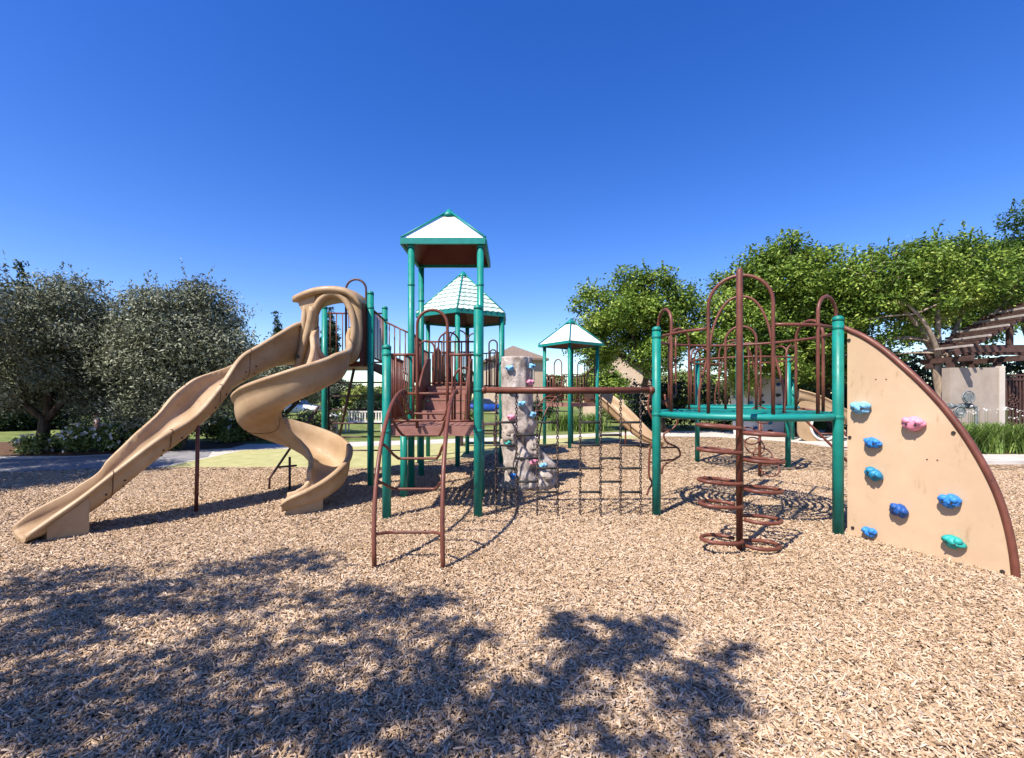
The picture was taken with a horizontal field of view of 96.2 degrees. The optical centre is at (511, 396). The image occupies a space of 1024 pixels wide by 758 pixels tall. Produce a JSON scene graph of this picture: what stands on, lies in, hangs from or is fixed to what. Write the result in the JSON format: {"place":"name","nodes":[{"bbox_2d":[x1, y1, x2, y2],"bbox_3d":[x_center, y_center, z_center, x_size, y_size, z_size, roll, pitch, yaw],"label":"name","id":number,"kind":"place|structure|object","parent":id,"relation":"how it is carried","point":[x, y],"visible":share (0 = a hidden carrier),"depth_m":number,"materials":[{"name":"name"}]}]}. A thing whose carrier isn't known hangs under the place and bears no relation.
{"place":"outdoors","nodes":[
{"label":"outdoors","id":0,"kind":"place"},
{"bbox_2d":[93,414,100,428],"bbox_3d":[-18.667,1.260,20.667,0.250,0.980,0.250,0,0,0],"label":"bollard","id":1,"kind":"object","parent":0,"point":[96,420],"visible":0.38,"depth_m":20.59,"materials":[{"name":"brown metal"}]},
{"bbox_2d":[0,450,212,471],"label":"shaded path","id":2,"kind":"structure","parent":0,"point":[62,463],"depth_m":11.87,"materials":[{"name":"concrete"}]},
{"bbox_2d":[0,441,247,455],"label":"shrub bed","id":3,"kind":"object","parent":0,"point":[5,447],"visible":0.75,"depth_m":14.75,"materials":[{"name":"brown soil"}]},
{"bbox_2d":[8,431,65,454],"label":"flowering shrub","id":4,"kind":"object","parent":3,"relation":"on","point":[30,444],"visible":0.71,"depth_m":13.60,"materials":[{"name":"green plant"}]},
{"bbox_2d":[0,262,126,452],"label":"olive tree","id":5,"kind":"object","parent":3,"relation":"on","point":[44,348],"visible":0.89,"depth_m":13.68,"materials":[{"name":"green plant"}]},
{"bbox_2d":[49,422,97,452],"bbox_3d":[-13.577,1.296,14.398,1.209,0.991,1.721,0,0,-38],"label":"flowering shrub","id":6,"kind":"object","parent":3,"relation":"on","point":[69,437],"visible":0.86,"depth_m":13.97,"materials":[{"name":"green plant"}]},
{"bbox_2d":[76,421,141,451],"bbox_3d":[-12.725,1.261,14.601,1.825,0.974,1.542,0,0,0],"label":"flowering shrub","id":7,"kind":"object","parent":3,"relation":"on","point":[104,438],"visible":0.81,"depth_m":14.22,"materials":[{"name":"green plant"}]},
{"bbox_2d":[101,416,146,445],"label":"flowering shrub","id":8,"kind":"object","parent":3,"relation":"on","point":[115,420],"visible":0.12,"depth_m":15.28,"materials":[{"name":"green plant"}]},
{"bbox_2d":[131,430,189,449],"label":"flowering shrub","id":9,"kind":"object","parent":3,"relation":"on","point":[178,445],"visible":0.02,"depth_m":14.65,"materials":[{"name":"green plant"}]},
{"bbox_2d":[70,258,268,449],"bbox_3d":[-10.646,-1.325,14.899,5.319,6.304,4.669,0,0,0],"label":"olive tree","id":10,"kind":"object","parent":3,"relation":"on","point":[169,353],"visible":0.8,"depth_m":13.87,"materials":[{"name":"green plant"}]},
{"bbox_2d":[194,413,249,442],"bbox_3d":[-10.897,1.198,17.285,2.334,1.261,1.960,0,0,0],"label":"flowering shrub","id":11,"kind":"object","parent":3,"relation":"on","point":[219,430],"visible":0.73,"depth_m":16.90,"materials":[{"name":"green plant"}]},
{"bbox_2d":[166,435,636,467],"bbox_3d":[-0.827,1.704,13.509,16.221,0.001,7.827,0,0,-22],"label":"rubber surface","id":12,"kind":"object","parent":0,"point":[260,458],"visible":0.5,"depth_m":13.25,"materials":[{"name":"beige rubber"}]},
{"bbox_2d":[460,423,498,444],"bbox_3d":[-1.200,1.330,16.300,1.700,0.750,1.640,0,0,0],"label":"picnic table","id":13,"kind":"object","parent":12,"relation":"on","point":[461,438],"visible":0.21,"depth_m":16.05,"materials":[{"name":"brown wood"}]},
{"bbox_2d":[535,319,663,447],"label":"play tower","id":14,"kind":"structure","parent":12,"relation":"on","point":[570,336],"depth_m":15.79,"materials":[{"name":"teal paint"}]},
{"bbox_2d":[0,397,846,443],"bbox_3d":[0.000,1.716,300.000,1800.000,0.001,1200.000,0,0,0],"label":"lawn ground","id":15,"kind":"structure","parent":0,"point":[355,429],"depth_m":23.13,"materials":[{"name":"green plant"}]},
{"bbox_2d":[0,294,19,337],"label":"olive tree","id":16,"kind":"object","parent":15,"relation":"on","point":[4,330],"visible":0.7,"depth_m":11.94,"materials":[{"name":"green plant"}]},
{"bbox_2d":[0,259,75,430],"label":"conifer tree","id":17,"kind":"object","parent":15,"relation":"on","point":[23,422],"visible":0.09,"depth_m":23.14,"materials":[{"name":"green plant"}]},
{"bbox_2d":[29,402,234,428],"bbox_3d":[-22.753,0.995,24.083,19.119,1.881,2.008,0,0,0],"label":"hedge","id":18,"kind":"object","parent":15,"relation":"on","point":[81,420],"visible":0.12,"depth_m":23.85,"materials":[{"name":"green plant"}]},
{"bbox_2d":[222,419,257,440],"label":"flowering shrub","id":19,"kind":"object","parent":15,"relation":"on","point":[252,436],"visible":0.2,"depth_m":17.44,"materials":[{"name":"green plant"}]},
{"bbox_2d":[191,406,341,439],"bbox_3d":[-9.978,1.098,18.562,5.935,1.445,1.767,0,0,0],"label":"hedge","id":20,"kind":"object","parent":15,"relation":"on","point":[304,420],"visible":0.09,"depth_m":18.48,"materials":[{"name":"green plant"}]},
{"bbox_2d":[270,310,282,336],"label":"cypress tree","id":21,"kind":"object","parent":15,"relation":"on","point":[276,329],"visible":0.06,"depth_m":39.84,"materials":[{"name":"green plant"}]},
{"bbox_2d":[240,324,346,416],"bbox_3d":[-10.418,-0.682,20.541,5.836,5.167,4.028,0,0,19],"label":"olive tree","id":22,"kind":"object","parent":15,"relation":"on","point":[275,370],"visible":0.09,"depth_m":20.39,"materials":[{"name":"green plant"}]},
{"bbox_2d":[284,400,321,412],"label":"parked car","id":23,"kind":"object","parent":15,"relation":"on","point":[305,406],"visible":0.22,"depth_m":41.16,"materials":[{"name":"white metal"}]},
{"bbox_2d":[295,410,321,426],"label":"shrub","id":24,"kind":"object","parent":15,"relation":"on","point":[319,415],"visible":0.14,"depth_m":24.80,"materials":[{"name":"green plant"}]},
{"bbox_2d":[320,307,343,412],"bbox_3d":[-14.202,-2.654,36.035,2.373,8.973,2.209,0,0,0],"label":"cypress tree","id":25,"kind":"object","parent":15,"relation":"on","point":[335,402],"visible":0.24,"depth_m":35.73,"materials":[{"name":"green plant"}]},
{"bbox_2d":[330,414,337,434],"bbox_3d":[-7.573,1.225,19.164,0.620,0.950,0.620,0,0,0],"label":"trash can","id":26,"kind":"object","parent":15,"relation":"on","point":[335,421],"visible":0.3,"depth_m":19.03,"materials":[{"name":"metal"}]},
{"bbox_2d":[314,378,362,412],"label":"tree","id":27,"kind":"object","parent":15,"relation":"on","point":[347,384],"visible":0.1,"depth_m":45.40,"materials":[{"name":"green plant"}]},
{"bbox_2d":[321,406,363,422],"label":"shrub","id":28,"kind":"object","parent":15,"relation":"on","point":[338,412],"visible":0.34,"depth_m":28.80,"materials":[{"name":"green plant"}]},
{"bbox_2d":[340,384,381,415],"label":"tree","id":29,"kind":"object","parent":15,"relation":"on","point":[359,391],"visible":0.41,"depth_m":39.20,"materials":[{"name":"green plant"}]},
{"bbox_2d":[345,411,381,431],"bbox_3d":[-7.048,1.208,22.027,1.886,1.005,0.512,0,0,0],"label":"park bench","id":30,"kind":"object","parent":15,"relation":"on","point":[359,421],"visible":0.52,"depth_m":22.24,"materials":[{"name":"wood"}]},
{"bbox_2d":[352,399,381,416],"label":"shrub","id":31,"kind":"object","parent":15,"relation":"on","point":[363,405],"visible":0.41,"depth_m":35.42,"materials":[{"name":"green plant"}]},
{"bbox_2d":[353,384,415,401],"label":"tree","id":32,"kind":"object","parent":15,"relation":"on","point":[381,390],"visible":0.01,"depth_m":43.22,"materials":[{"name":"green plant"}]},
{"bbox_2d":[445,373,463,400],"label":"tree","id":33,"kind":"object","parent":15,"relation":"on","point":[462,381],"visible":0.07,"depth_m":54.42,"materials":[{"name":"green plant"}]},
{"bbox_2d":[470,399,498,413],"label":"parked car","id":34,"kind":"object","parent":15,"relation":"on","point":[489,405],"visible":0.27,"depth_m":44.16,"materials":[{"name":"blue metal"}]},
{"bbox_2d":[533,400,556,419],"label":"shrub","id":35,"kind":"object","parent":15,"relation":"on","point":[550,411],"visible":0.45,"depth_m":32.77,"materials":[{"name":"green plant"}]},
{"bbox_2d":[546,373,567,409],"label":"tree","id":36,"kind":"object","parent":15,"relation":"on","point":[556,385],"visible":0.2,"depth_m":51.41,"materials":[{"name":"green plant"}]},
{"bbox_2d":[546,412,574,430],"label":"strap leaf plant","id":37,"kind":"object","parent":15,"relation":"on","point":[563,425],"visible":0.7,"depth_m":22.78,"materials":[{"name":"green plant"}]},
{"bbox_2d":[564,372,583,409],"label":"tree","id":38,"kind":"object","parent":15,"relation":"on","point":[575,395],"visible":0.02,"depth_m":45.55,"materials":[{"name":"green plant"}]},
{"bbox_2d":[559,413,601,431],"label":"strap leaf plant","id":39,"kind":"object","parent":15,"relation":"on","point":[586,427],"visible":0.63,"depth_m":22.26,"materials":[{"name":"green plant"}]},
{"bbox_2d":[576,412,612,430],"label":"strap leaf plant","id":40,"kind":"object","parent":15,"relation":"on","point":[603,425],"visible":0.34,"depth_m":22.89,"materials":[{"name":"green plant"}]},
{"bbox_2d":[575,364,634,419],"bbox_3d":[6.730,-0.336,33.813,4.829,4.190,4.185,0,0,0],"label":"tree","id":41,"kind":"object","parent":15,"relation":"on","point":[611,379],"visible":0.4,"depth_m":33.28,"materials":[{"name":"green plant"}]},
{"bbox_2d":[599,400,635,421],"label":"shrub","id":42,"kind":"object","parent":15,"relation":"on","point":[605,412],"visible":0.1,"depth_m":30.18,"materials":[{"name":"green plant"}]},
{"bbox_2d":[555,258,711,432],"bbox_3d":[6.143,-2.330,21.953,7.328,8.323,6.179,0,0,-15],"label":"broadleaf tree","id":43,"kind":"object","parent":15,"relation":"on","point":[634,305],"visible":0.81,"depth_m":20.95,"materials":[{"name":"green plant"}]},
{"bbox_2d":[629,405,666,424],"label":"shrub","id":44,"kind":"object","parent":15,"relation":"on","point":[632,408],"visible":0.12,"depth_m":27.55,"materials":[{"name":"green plant"}]},
{"bbox_2d":[661,366,720,407],"bbox_3d":[15.142,-0.486,40.249,6.253,4.522,5.149,0,0,0],"label":"tree","id":45,"kind":"object","parent":15,"relation":"on","point":[683,375],"visible":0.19,"depth_m":39.33,"materials":[{"name":"green plant"}]},
{"bbox_2d":[661,372,729,407],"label":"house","id":46,"kind":"structure","parent":15,"relation":"on","point":[702,402],"depth_m":43.08,"materials":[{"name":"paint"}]},
{"bbox_2d":[624,376,928,428],"bbox_3d":[14.197,0.356,25.003,16.285,3.254,2.765,0,0,0],"label":"hedge","id":47,"kind":"object","parent":15,"relation":"on","point":[681,386],"visible":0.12,"depth_m":24.79,"materials":[{"name":"green plant"}]},
{"bbox_2d":[690,225,877,436],"bbox_3d":[11.541,-2.713,19.627,7.989,9.013,6.052,0,0,0],"label":"broadleaf tree","id":48,"kind":"object","parent":15,"relation":"on","point":[776,267],"visible":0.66,"depth_m":18.31,"materials":[{"name":"green plant"}]},
{"bbox_2d":[813,421,827,427],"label":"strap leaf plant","id":49,"kind":"object","parent":15,"relation":"on","point":[822,424],"visible":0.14,"depth_m":24.77,"materials":[{"name":"green plant"}]},
{"bbox_2d":[784,245,903,432],"bbox_3d":[14.710,-2.478,21.390,5.403,8.609,5.145,0,0,0],"label":"broadleaf tree","id":50,"kind":"object","parent":15,"relation":"on","point":[829,423],"visible":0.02,"depth_m":21.33,"materials":[{"name":"green plant"}]},
{"bbox_2d":[802,349,1023,404],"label":"hedge","id":51,"kind":"object","parent":15,"relation":"on","point":[923,373],"visible":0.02,"depth_m":26.11,"materials":[{"name":"green plant"}]},
{"bbox_2d":[822,219,1023,398],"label":"broadleaf tree","id":52,"kind":"object","parent":15,"relation":"on","point":[884,292],"visible":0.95,"depth_m":16.47,"materials":[{"name":"green plant"}]},
{"bbox_2d":[881,229,1023,367],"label":"broadleaf tree","id":53,"kind":"object","parent":15,"relation":"on","point":[964,323],"visible":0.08,"depth_m":22.11,"materials":[{"name":"green plant"}]},
{"bbox_2d":[986,198,1023,335],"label":"broadleaf tree","id":54,"kind":"object","parent":15,"relation":"on","point":[1014,240],"visible":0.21,"depth_m":24.10,"materials":[{"name":"green plant"}]},
{"bbox_2d":[0,436,1023,757],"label":"wood chip bed","id":55,"kind":"object","parent":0,"point":[808,456],"visible":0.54,"depth_m":10.69,"materials":[{"name":"beige wood"}]},
{"bbox_2d":[0,249,25,338],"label":"olive tree","id":56,"kind":"object","parent":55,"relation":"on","point":[2,291],"visible":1,"depth_m":9.68,"materials":[{"name":"green plant"}]},
{"bbox_2d":[0,469,1023,757],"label":"loose wood chips","id":57,"kind":"object","parent":55,"relation":"on","point":[54,643],"visible":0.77,"depth_m":3.31,"materials":[{"name":"beige wood"}]},
{"bbox_2d":[12,209,1020,577],"bbox_3d":[-0.640,-0.954,9.006,10.731,5.431,9.531,0,0,0],"label":"play structure","id":58,"kind":"object","parent":55,"relation":"on","point":[920,477],"visible":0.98,"depth_m":6.36,"materials":[{"name":"teal paint"}]},
{"bbox_2d":[498,356,558,491],"bbox_3d":[0.295,0.510,8.547,1.149,2.480,0.942,0,0,0],"label":"rock pillar","id":59,"kind":"object","parent":55,"relation":"on","point":[516,371],"visible":0.8,"depth_m":8.29,"materials":[{"name":"grey stone"}]},
{"bbox_2d":[686,339,846,476],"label":"round play platform","id":60,"kind":"structure","parent":55,"relation":"on","point":[697,363],"depth_m":10.96,"materials":[{"name":"teal paint"}]},
{"bbox_2d":[0,430,1023,466],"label":"concrete path","id":61,"kind":"structure","parent":0,"point":[222,451],"depth_m":16.70,"materials":[{"name":"grey concrete"}]},
{"bbox_2d":[721,374,784,434],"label":"climbing wall","id":62,"kind":"structure","parent":61,"relation":"on","point":[771,426],"depth_m":20.78,"materials":[{"name":"beige plastic"}]},
{"bbox_2d":[791,374,846,440],"bbox_3d":[12.741,0.423,17.961,3.472,2.653,1.175,0,0,7],"label":"curved slide panel","id":63,"kind":"object","parent":61,"relation":"on","point":[805,431],"visible":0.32,"depth_m":17.62,"materials":[{"name":"beige plastic"}]},
{"bbox_2d":[986,460,1023,463],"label":"path kerb","id":64,"kind":"structure","parent":61,"relation":"on","point":[1005,461],"depth_m":11.54,"materials":[{"name":"concrete"}]},
{"bbox_2d":[0,0,1023,396],"label":"sky","id":65,"kind":"structure","parent":0,"point":[284,148],"materials":[{"name":"blue"}]},
{"bbox_2d":[484,346,548,412],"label":"house","id":66,"kind":"structure","parent":0,"point":[537,371],"depth_m":48.65,"materials":[{"name":"paint"}]},
{"bbox_2d":[578,350,651,416],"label":"house","id":67,"kind":"structure","parent":0,"point":[633,373],"depth_m":37.45,"materials":[{"name":"paint"}]},
{"label":"planting bed","id":68,"kind":"structure","parent":0,"visible":0},
{"bbox_2d":[947,390,977,423],"bbox_3d":[14.210,0.781,14.571,1.168,1.939,0.238,0,0,0],"label":"pipe assembly","id":69,"kind":"object","parent":68,"relation":"on","point":[966,399],"visible":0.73,"depth_m":14.47,"materials":[{"name":"grey metal"}]},
{"bbox_2d":[920,303,1023,368],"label":"pergola","id":70,"kind":"object","parent":68,"relation":"on","point":[1001,320],"visible":0.91,"depth_m":15.80,"materials":[{"name":"brown wood"}]},
{"bbox_2d":[942,366,1004,428],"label":"stucco wall","id":71,"kind":"structure","parent":68,"relation":"on","point":[986,386],"depth_m":15.60,"materials":[{"name":"beige paint"}]},
{"bbox_2d":[959,409,1000,453],"bbox_3d":[13.751,1.015,13.999,1.972,1.369,1.833,0,0,0],"label":"strap leaf plant","id":72,"kind":"object","parent":68,"relation":"on","point":[977,439],"visible":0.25,"depth_m":13.67,"materials":[{"name":"green plant"}]},
{"bbox_2d":[965,408,1015,453],"bbox_3d":[14.387,1.026,14.180,2.075,1.348,2.043,0,0,-27],"label":"strap leaf plant","id":73,"kind":"object","parent":68,"relation":"on","point":[999,446],"visible":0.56,"depth_m":13.74,"materials":[{"name":"green plant"}]},
{"bbox_2d":[979,407,1023,428],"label":"strap leaf plant","id":74,"kind":"object","parent":68,"relation":"on","point":[1001,422],"visible":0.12,"depth_m":14.66,"materials":[{"name":"green plant"}]},
{"bbox_2d":[982,407,1023,454],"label":"strap leaf plant","id":75,"kind":"object","parent":68,"relation":"on","point":[1015,444],"visible":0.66,"depth_m":13.73,"materials":[{"name":"green plant"}]},
{"bbox_2d":[1005,374,1023,429],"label":"iron gate","id":76,"kind":"structure","parent":68,"relation":"on","point":[1014,392],"depth_m":15.80,"materials":[{"name":"brown metal"}]}
]}

